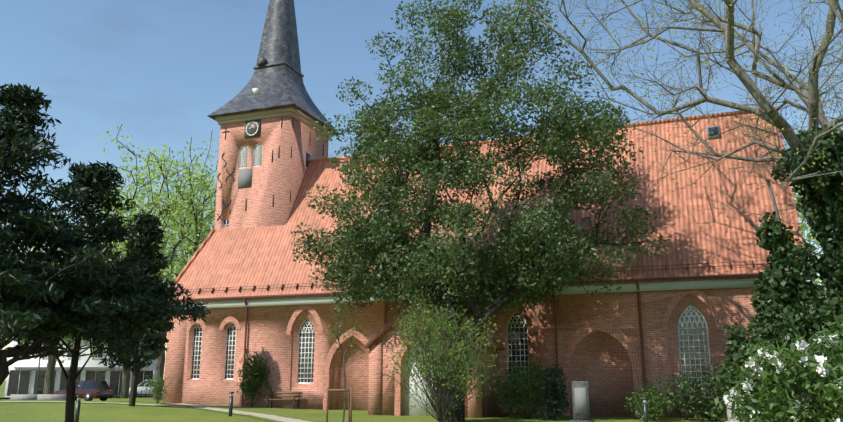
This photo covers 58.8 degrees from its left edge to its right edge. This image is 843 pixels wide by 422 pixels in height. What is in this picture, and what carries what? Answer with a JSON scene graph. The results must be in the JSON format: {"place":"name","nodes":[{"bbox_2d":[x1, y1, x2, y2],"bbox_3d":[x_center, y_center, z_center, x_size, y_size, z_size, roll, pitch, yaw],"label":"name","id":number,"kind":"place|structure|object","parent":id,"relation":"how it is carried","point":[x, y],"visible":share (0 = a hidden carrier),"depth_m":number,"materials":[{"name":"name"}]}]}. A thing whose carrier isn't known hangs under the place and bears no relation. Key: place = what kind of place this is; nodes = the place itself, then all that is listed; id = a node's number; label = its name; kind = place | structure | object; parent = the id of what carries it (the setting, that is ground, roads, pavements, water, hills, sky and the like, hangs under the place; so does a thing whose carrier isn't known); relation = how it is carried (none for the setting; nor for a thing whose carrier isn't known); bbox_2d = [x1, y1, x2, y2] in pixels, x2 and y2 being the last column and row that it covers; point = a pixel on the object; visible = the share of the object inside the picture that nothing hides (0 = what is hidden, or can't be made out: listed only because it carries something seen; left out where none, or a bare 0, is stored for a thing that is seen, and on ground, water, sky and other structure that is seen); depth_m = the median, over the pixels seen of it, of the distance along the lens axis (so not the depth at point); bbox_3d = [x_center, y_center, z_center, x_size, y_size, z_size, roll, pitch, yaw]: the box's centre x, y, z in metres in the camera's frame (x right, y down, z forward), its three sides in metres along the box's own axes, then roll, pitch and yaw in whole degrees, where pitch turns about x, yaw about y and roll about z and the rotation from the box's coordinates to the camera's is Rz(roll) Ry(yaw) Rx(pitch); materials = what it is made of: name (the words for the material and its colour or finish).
{"place":"outdoors","nodes":[
{"label":"outdoors","id":0,"kind":"place"},
{"bbox_2d":[0,267,210,385],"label":"foliage","id":1,"kind":"object","parent":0,"point":[154,303],"depth_m":21.74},
{"bbox_2d":[0,103,121,366],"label":"branches","id":2,"kind":"object","parent":1,"relation":"on","point":[17,357],"visible":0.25,"depth_m":20.56,"materials":[{"name":"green plant"}]},
{"bbox_2d":[0,83,155,371],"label":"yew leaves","id":3,"kind":"object","parent":2,"relation":"attached to","point":[26,119],"visible":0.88,"depth_m":20.47,"materials":[{"name":"green plant"}]},
{"bbox_2d":[44,175,134,381],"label":"branches","id":4,"kind":"object","parent":1,"relation":"on","point":[59,361],"visible":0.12,"depth_m":22.82,"materials":[{"name":"brown plant"}]},
{"bbox_2d":[3,160,163,346],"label":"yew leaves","id":5,"kind":"object","parent":4,"relation":"attached to","point":[99,184],"visible":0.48,"depth_m":23.36,"materials":[{"name":"green plant"}]},
{"bbox_2d":[96,125,218,337],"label":"tree leaves","id":6,"kind":"object","parent":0,"point":[190,217],"visible":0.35,"depth_m":62.61,"materials":[{"name":"green plant"}]},
{"bbox_2d":[0,401,320,421],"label":"footpath","id":7,"kind":"structure","parent":0,"point":[271,417],"depth_m":33.81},
{"bbox_2d":[161,186,214,271],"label":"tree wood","id":8,"kind":"object","parent":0,"point":[189,234],"visible":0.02,"depth_m":75.74,"materials":[{"name":"brown plant"}]},
{"bbox_2d":[162,171,215,280],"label":"tree leaves","id":9,"kind":"object","parent":8,"relation":"attached to","point":[177,248],"visible":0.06,"depth_m":76.26,"materials":[{"name":"green plant"}]},
{"bbox_2d":[174,229,215,284],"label":"church roof hip ridge","id":10,"kind":"structure","parent":0,"point":[191,260],"depth_m":44.48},
{"bbox_2d":[214,115,328,229],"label":"church tower","id":11,"kind":"structure","parent":0,"point":[281,177],"depth_m":45.47,"materials":[{"name":"red brick"}]},
{"bbox_2d":[222,143,261,227],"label":"tower windows","id":12,"kind":"structure","parent":11,"relation":"in","point":[257,158],"depth_m":45.95,"materials":[{"name":"grey glass"}]},
{"bbox_2d":[238,168,251,187],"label":"church tower plaque","id":13,"kind":"object","parent":11,"relation":"attached to","point":[244,178],"visible":1,"depth_m":45.57,"materials":[{"name":"grey metal"}]},
{"bbox_2d":[244,119,260,137],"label":"clock","id":14,"kind":"object","parent":11,"relation":"attached to","point":[253,130],"visible":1,"depth_m":46.07,"materials":[{"name":"black metal"}]},
{"bbox_2d":[246,121,257,135],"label":"clock face","id":15,"kind":"object","parent":14,"relation":"attached to","point":[252,127],"visible":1,"depth_m":46.08},
{"bbox_2d":[217,116,323,220],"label":"wall anchors","id":16,"kind":"object","parent":11,"relation":"attached to","point":[225,131],"visible":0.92,"depth_m":45.65,"materials":[{"name":"black metal"}]},
{"bbox_2d":[208,0,340,134],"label":"church spire","id":17,"kind":"structure","parent":11,"relation":"on","point":[276,79],"depth_m":48.42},
{"bbox_2d":[252,88,259,95],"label":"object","id":18,"kind":"object","parent":17,"relation":"attached to","point":[256,91],"visible":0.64,"depth_m":47.01,"materials":[{"name":"white"}]},
{"bbox_2d":[215,106,333,139],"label":"cornice","id":19,"kind":"structure","parent":11,"relation":"attached to","point":[282,111],"depth_m":46.32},
{"bbox_2d":[306,153,310,166],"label":"small window","id":20,"kind":"structure","parent":11,"relation":"in","point":[308,157],"depth_m":46.99,"materials":[{"name":"black glass"}]},
{"bbox_2d":[0,380,726,421],"bbox_3d":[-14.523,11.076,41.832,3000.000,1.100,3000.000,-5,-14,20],"label":"lawn","id":21,"kind":"structure","parent":0,"point":[45,412],"depth_m":31.47,"materials":[{"name":"green plant"}]},
{"bbox_2d":[0,165,12,371],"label":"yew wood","id":22,"kind":"object","parent":21,"relation":"on","point":[6,364],"visible":0.35,"depth_m":20.19,"materials":[{"name":"brown plant"}]},
{"bbox_2d":[35,344,41,393],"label":"street lamp posts","id":23,"kind":"object","parent":21,"relation":"on","point":[37,376],"visible":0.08,"depth_m":70.98,"materials":[{"name":"grey metal"}]},
{"bbox_2d":[10,394,83,399],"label":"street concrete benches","id":24,"kind":"object","parent":21,"relation":"on","point":[37,396],"visible":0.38,"depth_m":52.24,"materials":[{"name":"grey concrete"}]},
{"bbox_2d":[30,265,87,393],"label":"tree trunk","id":25,"kind":"object","parent":21,"relation":"on","point":[49,376],"visible":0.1,"depth_m":66.09,"materials":[{"name":"brown plant"}]},
{"bbox_2d":[74,396,81,421],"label":"bollard","id":26,"kind":"object","parent":21,"relation":"on","point":[77,411],"visible":0.92,"depth_m":25.79,"materials":[{"name":"grey metal"}]},
{"bbox_2d":[4,336,156,396],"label":"house walls","id":27,"kind":"structure","parent":21,"relation":"on","point":[82,360],"depth_m":81.97,"materials":[{"name":"white paint"}]},
{"bbox_2d":[6,338,153,396],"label":"house frames","id":28,"kind":"structure","parent":27,"relation":"attached to","point":[89,368],"depth_m":81.50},
{"bbox_2d":[7,340,152,395],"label":"house glass","id":29,"kind":"object","parent":28,"relation":"in","point":[24,380],"depth_m":81.40,"materials":[{"name":"black glass"}]},
{"bbox_2d":[65,207,98,421],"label":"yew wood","id":30,"kind":"object","parent":21,"relation":"on","point":[70,400],"visible":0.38,"depth_m":22.38,"materials":[{"name":"brown plant"}]},
{"bbox_2d":[53,380,112,397],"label":"car","id":31,"kind":"object","parent":21,"relation":"on","point":[93,393],"visible":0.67,"depth_m":53.06,"materials":[{"name":"red metal"}]},
{"bbox_2d":[59,392,112,400],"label":"car wheels","id":32,"kind":"object","parent":31,"relation":"attached to","point":[98,395],"visible":0.33,"depth_m":52.92,"materials":[{"name":"black rubber"}]},
{"bbox_2d":[65,381,109,389],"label":"car windows","id":33,"kind":"structure","parent":31,"relation":"attached to","point":[97,385],"depth_m":53.22,"materials":[{"name":"glass"}]},
{"bbox_2d":[129,248,149,405],"bbox_3d":[-13.781,5.568,36.191,0.628,7.708,0.883,-9,-15,34],"label":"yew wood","id":34,"kind":"object","parent":21,"relation":"on","point":[133,392],"visible":0.23,"depth_m":35.69,"materials":[{"name":"brown plant"}]},
{"bbox_2d":[104,202,175,398],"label":"tree trunk","id":35,"kind":"object","parent":21,"relation":"on","point":[125,386],"visible":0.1,"depth_m":65.61,"materials":[{"name":"brown plant"}]},
{"bbox_2d":[85,147,207,343],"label":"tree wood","id":36,"kind":"object","parent":35,"relation":"attached to","point":[159,204],"visible":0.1,"depth_m":68.19,"materials":[{"name":"brown plant"}]},
{"bbox_2d":[68,150,212,285],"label":"tree leaves","id":37,"kind":"object","parent":36,"relation":"attached to","point":[164,238],"visible":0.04,"depth_m":68.41,"materials":[{"name":"green plant"}]},
{"bbox_2d":[125,230,156,375],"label":"branches","id":38,"kind":"object","parent":21,"relation":"on","point":[140,340],"visible":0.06,"depth_m":36.13,"materials":[{"name":"brown plant"}]},
{"bbox_2d":[103,211,174,360],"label":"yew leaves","id":39,"kind":"object","parent":38,"relation":"attached to","point":[144,242],"visible":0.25,"depth_m":36.86,"materials":[{"name":"green plant"}]},
{"bbox_2d":[142,372,174,403],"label":"shrub leaves","id":40,"kind":"object","parent":21,"relation":"on","point":[155,386],"visible":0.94,"depth_m":40.13,"materials":[{"name":"green plant"}]},
{"bbox_2d":[147,378,169,402],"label":"small shrub","id":41,"kind":"object","parent":21,"relation":"on","point":[158,392],"visible":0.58,"depth_m":40.15,"materials":[{"name":"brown plant"}]},
{"bbox_2d":[115,171,214,399],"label":"tree trunk","id":42,"kind":"object","parent":21,"relation":"on","point":[160,365],"visible":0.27,"depth_m":62.95,"materials":[{"name":"brown plant"}]},
{"bbox_2d":[162,315,186,402],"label":"buttress","id":43,"kind":"structure","parent":21,"relation":"on","point":[175,356],"depth_m":42.17,"materials":[{"name":"red brick"}]},
{"bbox_2d":[229,392,233,415],"bbox_3d":[-7.848,8.007,30.804,0.200,1.070,0.200,-5,-14,20],"label":"bollard","id":44,"kind":"object","parent":21,"relation":"on","point":[230,405],"visible":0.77,"depth_m":30.76,"materials":[{"name":"grey metal"}]},
{"bbox_2d":[236,349,273,405],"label":"climber leaves","id":45,"kind":"object","parent":21,"relation":"on","point":[253,369],"visible":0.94,"depth_m":39.62,"materials":[{"name":"green plant"}]},
{"bbox_2d":[244,359,266,405],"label":"shrub branches","id":46,"kind":"object","parent":21,"relation":"on","point":[254,385],"visible":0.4,"depth_m":39.53,"materials":[{"name":"brown plant"}]},
{"bbox_2d":[267,394,299,408],"bbox_3d":[-7.140,9.782,38.664,1.650,0.839,0.563,-5,-14,20],"label":"bench frame","id":47,"kind":"object","parent":21,"relation":"on","point":[294,401],"visible":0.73,"depth_m":38.62,"materials":[{"name":"black metal"}]},
{"bbox_2d":[265,392,301,399],"bbox_3d":[-7.146,9.567,38.697,1.900,0.409,0.520,-5,-14,20],"label":"bench","id":48,"kind":"object","parent":47,"relation":"on","point":[285,395],"visible":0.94,"depth_m":38.82,"materials":[{"name":"brown wood"}]},
{"bbox_2d":[326,387,352,421],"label":"sapling stakes","id":49,"kind":"object","parent":21,"relation":"on","point":[349,390],"visible":1,"depth_m":25.44,"materials":[{"name":"brown wood"}]},
{"bbox_2d":[342,355,345,421],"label":"tree trunk","id":50,"kind":"object","parent":21,"relation":"on","point":[344,388],"visible":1,"depth_m":25.69,"materials":[{"name":"brown plant"}]},
{"bbox_2d":[331,305,356,366],"bbox_3d":[-2.699,4.353,26.110,0.895,2.223,0.877,0,-13,-1],"label":"sapling wood","id":51,"kind":"object","parent":50,"relation":"attached to","point":[344,352],"visible":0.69,"depth_m":26.18,"materials":[{"name":"brown plant"}]},
{"bbox_2d":[324,296,364,367],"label":"sapling leaves","id":52,"kind":"object","parent":51,"relation":"attached to","point":[354,328],"visible":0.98,"depth_m":26.18,"materials":[{"name":"green plant"}]},
{"bbox_2d":[368,296,500,417],"bbox_3d":[0.802,6.943,35.043,5.240,5.680,4.220,-5,-14,20],"label":"church porch","id":53,"kind":"object","parent":21,"relation":"on","point":[381,394],"visible":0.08,"depth_m":33.64,"materials":[{"name":"red brick"}]},
{"bbox_2d":[366,294,420,348],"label":"church porch roof","id":54,"kind":"structure","parent":53,"relation":"on","point":[382,332],"depth_m":33.97,"materials":[{"name":"wood"}]},
{"bbox_2d":[364,292,480,348],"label":"church porch verge","id":55,"kind":"structure","parent":54,"relation":"attached to","point":[385,326],"depth_m":33.83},
{"bbox_2d":[404,340,443,415],"bbox_3d":[0.245,7.391,33.437,2.200,3.500,0.040,-5,-14,20],"label":"door","id":56,"kind":"structure","parent":53,"relation":"in","point":[417,410],"depth_m":33.42,"materials":[{"name":"white wood"}]},
{"bbox_2d":[459,312,504,349],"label":"porch roof","id":57,"kind":"structure","parent":53,"relation":"on","point":[498,345],"depth_m":34.71,"materials":[{"name":"tile"}]},
{"bbox_2d":[379,293,514,421],"bbox_3d":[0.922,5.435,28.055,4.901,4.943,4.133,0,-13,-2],"label":"bush","id":58,"kind":"object","parent":21,"relation":"on","point":[443,405],"visible":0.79,"depth_m":27.57,"materials":[{"name":"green plant"}]},
{"bbox_2d":[365,86,567,421],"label":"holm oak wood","id":59,"kind":"object","parent":21,"relation":"on","point":[457,416],"visible":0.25,"depth_m":30.01,"materials":[{"name":"brown plant"}]},
{"bbox_2d":[309,1,648,307],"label":"branches","id":60,"kind":"object","parent":59,"relation":"on","point":[504,192],"visible":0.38,"depth_m":31.75,"materials":[{"name":"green plant"}]},
{"bbox_2d":[291,0,670,322],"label":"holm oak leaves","id":61,"kind":"object","parent":60,"relation":"attached to","point":[473,279],"visible":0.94,"depth_m":31.45,"materials":[{"name":"green plant"}]},
{"bbox_2d":[182,287,774,417],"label":"church wall","id":62,"kind":"structure","parent":21,"relation":"on","point":[600,361],"depth_m":35.35,"materials":[{"name":"brick"}]},
{"bbox_2d":[241,281,645,413],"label":"church downpipes","id":63,"kind":"object","parent":62,"relation":"attached to","point":[557,344],"visible":0.6,"depth_m":34.67,"materials":[{"name":"brown metal"}]},
{"bbox_2d":[188,304,712,389],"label":"window frames","id":64,"kind":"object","parent":62,"relation":"in","point":[508,355],"visible":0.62,"depth_m":35.95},
{"bbox_2d":[191,146,712,388],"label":"window","id":65,"kind":"structure","parent":62,"relation":"in","point":[521,341],"depth_m":35.79,"materials":[{"name":"grey glass"}]},
{"bbox_2d":[186,289,723,416],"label":"brick arches","id":66,"kind":"structure","parent":62,"relation":"attached to","point":[621,337],"depth_m":34.28,"materials":[{"name":"red brick"}]},
{"bbox_2d":[170,278,764,309],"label":"cornice","id":67,"kind":"structure","parent":62,"relation":"attached to","point":[696,285],"depth_m":34.56,"materials":[{"name":"beige paint"}]},
{"bbox_2d":[168,114,803,302],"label":"church roof","id":68,"kind":"structure","parent":62,"relation":"on","point":[257,257],"depth_m":37.52,"materials":[{"name":"tile"}]},
{"bbox_2d":[168,273,758,300],"bbox_3d":[0.670,3.873,37.112,33.200,0.150,0.150,-5,-14,20],"label":"gutter","id":69,"kind":"object","parent":68,"relation":"attached to","point":[577,282],"depth_m":34.10,"materials":[{"name":"grey metal"}]},
{"bbox_2d":[174,259,798,294],"bbox_3d":[0.754,3.423,37.421,32.715,0.365,0.287,-5,-14,20],"label":"snow guard","id":70,"kind":"object","parent":68,"relation":"attached to","point":[311,286],"visible":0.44,"depth_m":39.47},
{"bbox_2d":[706,126,719,138],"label":"church roof hatch frames","id":71,"kind":"structure","parent":68,"relation":"in","point":[711,136],"depth_m":37.99,"materials":[{"name":"grey metal"}]},
{"bbox_2d":[708,127,718,136],"bbox_3d":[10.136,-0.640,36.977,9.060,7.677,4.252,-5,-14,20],"label":"skylight","id":72,"kind":"object","parent":71,"relation":"in","point":[713,131],"visible":0.46,"depth_m":38.06},
{"bbox_2d":[501,368,541,417],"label":"bush branches","id":73,"kind":"object","parent":21,"relation":"on","point":[532,411],"visible":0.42,"depth_m":31.49,"materials":[{"name":"brown plant"}]},
{"bbox_2d":[488,357,567,419],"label":"shrub leaves","id":74,"kind":"object","parent":21,"relation":"on","point":[521,379],"visible":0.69,"depth_m":31.58,"materials":[{"name":"green plant"}]},
{"bbox_2d":[535,364,571,420],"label":"conifer shrub","id":75,"kind":"object","parent":21,"relation":"on","point":[553,380],"depth_m":29.93,"materials":[{"name":"green plant"}]},
{"bbox_2d":[570,381,594,421],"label":"stone monument","id":76,"kind":"object","parent":21,"relation":"on","point":[581,417],"visible":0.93,"depth_m":26.98,"materials":[{"name":"stone"}]},
{"bbox_2d":[574,388,586,413],"bbox_3d":[5.742,6.859,27.019,0.432,0.930,0.016,-7,-14,28],"label":"gravestone stele inscription","id":77,"kind":"object","parent":76,"relation":"attached to","point":[580,400],"visible":1,"depth_m":27.01,"materials":[{"name":"white stone"}]},
{"bbox_2d":[642,398,647,421],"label":"bollard","id":78,"kind":"object","parent":21,"relation":"on","point":[645,411],"visible":0.94,"depth_m":26.32,"materials":[{"name":"grey metal"}]},
{"bbox_2d":[634,390,666,420],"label":"bush branches","id":79,"kind":"object","parent":21,"relation":"on","point":[652,418],"visible":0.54,"depth_m":29.48,"materials":[{"name":"brown plant"}]},
{"bbox_2d":[625,377,676,421],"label":"shrub leaves","id":80,"kind":"object","parent":21,"relation":"on","point":[652,399],"visible":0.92,"depth_m":29.45,"materials":[{"name":"green plant"}]},
{"bbox_2d":[524,0,842,238],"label":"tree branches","id":81,"kind":"object","parent":21,"relation":"on","point":[791,137],"visible":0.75,"depth_m":28.31,"materials":[{"name":"grey plant"}]},
{"bbox_2d":[504,0,842,238],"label":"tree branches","id":82,"kind":"object","parent":81,"relation":"attached to","point":[702,54],"visible":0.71,"depth_m":30.59,"materials":[{"name":"brown plant"}]},
{"bbox_2d":[504,0,842,230],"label":"bare tree leaves","id":83,"kind":"object","parent":82,"relation":"attached to","point":[757,63],"visible":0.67,"depth_m":30.17,"materials":[{"name":"green plant"}]},
{"bbox_2d":[714,125,842,421],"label":"ivy","id":84,"kind":"object","parent":81,"relation":"attached to","point":[790,302],"visible":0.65,"depth_m":27.46,"materials":[{"name":"green plant"}]},
{"bbox_2d":[673,378,724,420],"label":"bush branches","id":85,"kind":"object","parent":21,"relation":"on","point":[704,409],"visible":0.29,"depth_m":29.49,"materials":[{"name":"brown plant"}]},
{"bbox_2d":[661,362,747,421],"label":"shrub leaves","id":86,"kind":"object","parent":21,"relation":"on","point":[701,401],"visible":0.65,"depth_m":29.57,"materials":[{"name":"green plant"}]},
{"bbox_2d":[725,388,745,421],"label":"pointed gravestone","id":87,"kind":"object","parent":21,"relation":"on","point":[729,416],"visible":0.16,"depth_m":25.63,"materials":[{"name":"stone"}]},
{"bbox_2d":[709,321,842,421],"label":"rhododendron shrub","id":88,"kind":"object","parent":21,"relation":"on","point":[769,380],"depth_m":18.53,"materials":[{"name":"green plant"}]},
{"bbox_2d":[766,179,786,259],"bbox_3d":[13.787,3.394,28.395,0.776,9.534,0.400,-5,-14,20],"label":"bare tree stem","id":89,"kind":"object","parent":21,"relation":"on","point":[774,204],"visible":0.17,"depth_m":29.18,"materials":[{"name":"grey plant"}]},
{"bbox_2d":[729,355,842,421],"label":"rhododendron shrub","id":90,"kind":"object","parent":21,"relation":"on","point":[796,392],"visible":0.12,"depth_m":18.85,"materials":[{"name":"green plant"}]},
{"bbox_2d":[0,0,842,379],"label":"sky","id":91,"kind":"structure","parent":0,"point":[157,70],"materials":[{"name":"blue"}]},
{"bbox_2d":[308,106,777,163],"bbox_3d":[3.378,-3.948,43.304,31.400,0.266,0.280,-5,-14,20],"label":"roof ridge","id":92,"kind":"structure","parent":0,"point":[635,124],"depth_m":39.70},
{"bbox_2d":[783,138,824,288],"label":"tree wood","id":93,"kind":"object","parent":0,"point":[802,233],"visible":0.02,"depth_m":51.49,"materials":[{"name":"brown plant"}]},
{"bbox_2d":[787,127,842,292],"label":"tree leaves","id":94,"kind":"object","parent":93,"relation":"attached to","point":[810,237],"visible":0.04,"depth_m":48.54,"materials":[{"name":"green plant"}]},
{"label":"street","id":95,"kind":"structure","parent":0,"visible":0},
{"bbox_2d":[0,395,162,398],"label":"street kerb face","id":96,"kind":"object","parent":95,"relation":"on","point":[113,396],"visible":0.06,"depth_m":74.30},
{"bbox_2d":[129,380,163,393],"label":"car","id":97,"kind":"object","parent":95,"relation":"on","point":[143,389],"visible":0.23,"depth_m":76.04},
{"bbox_2d":[138,380,163,386],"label":"car windows","id":98,"kind":"structure","parent":97,"relation":"attached to","point":[143,383],"depth_m":76.40,"materials":[{"name":"glass"}]},
{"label":"tree wood","id":99,"kind":"object","parent":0,"visible":0},
{"bbox_2d":[7,243,103,365],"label":"tree leaves","id":100,"kind":"object","parent":99,"relation":"attached to","point":[66,341],"depth_m":67.97,"materials":[{"name":"green plant"}]},
{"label":"tree wood","id":101,"kind":"object","parent":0,"visible":0},
{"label":"tree wood","id":102,"kind":"object","parent":101,"relation":"on","visible":0},
{"bbox_2d":[791,171,825,290],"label":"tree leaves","id":103,"kind":"object","parent":102,"relation":"attached to","point":[821,251],"depth_m":61.67,"materials":[{"name":"green plant"}]}
]}

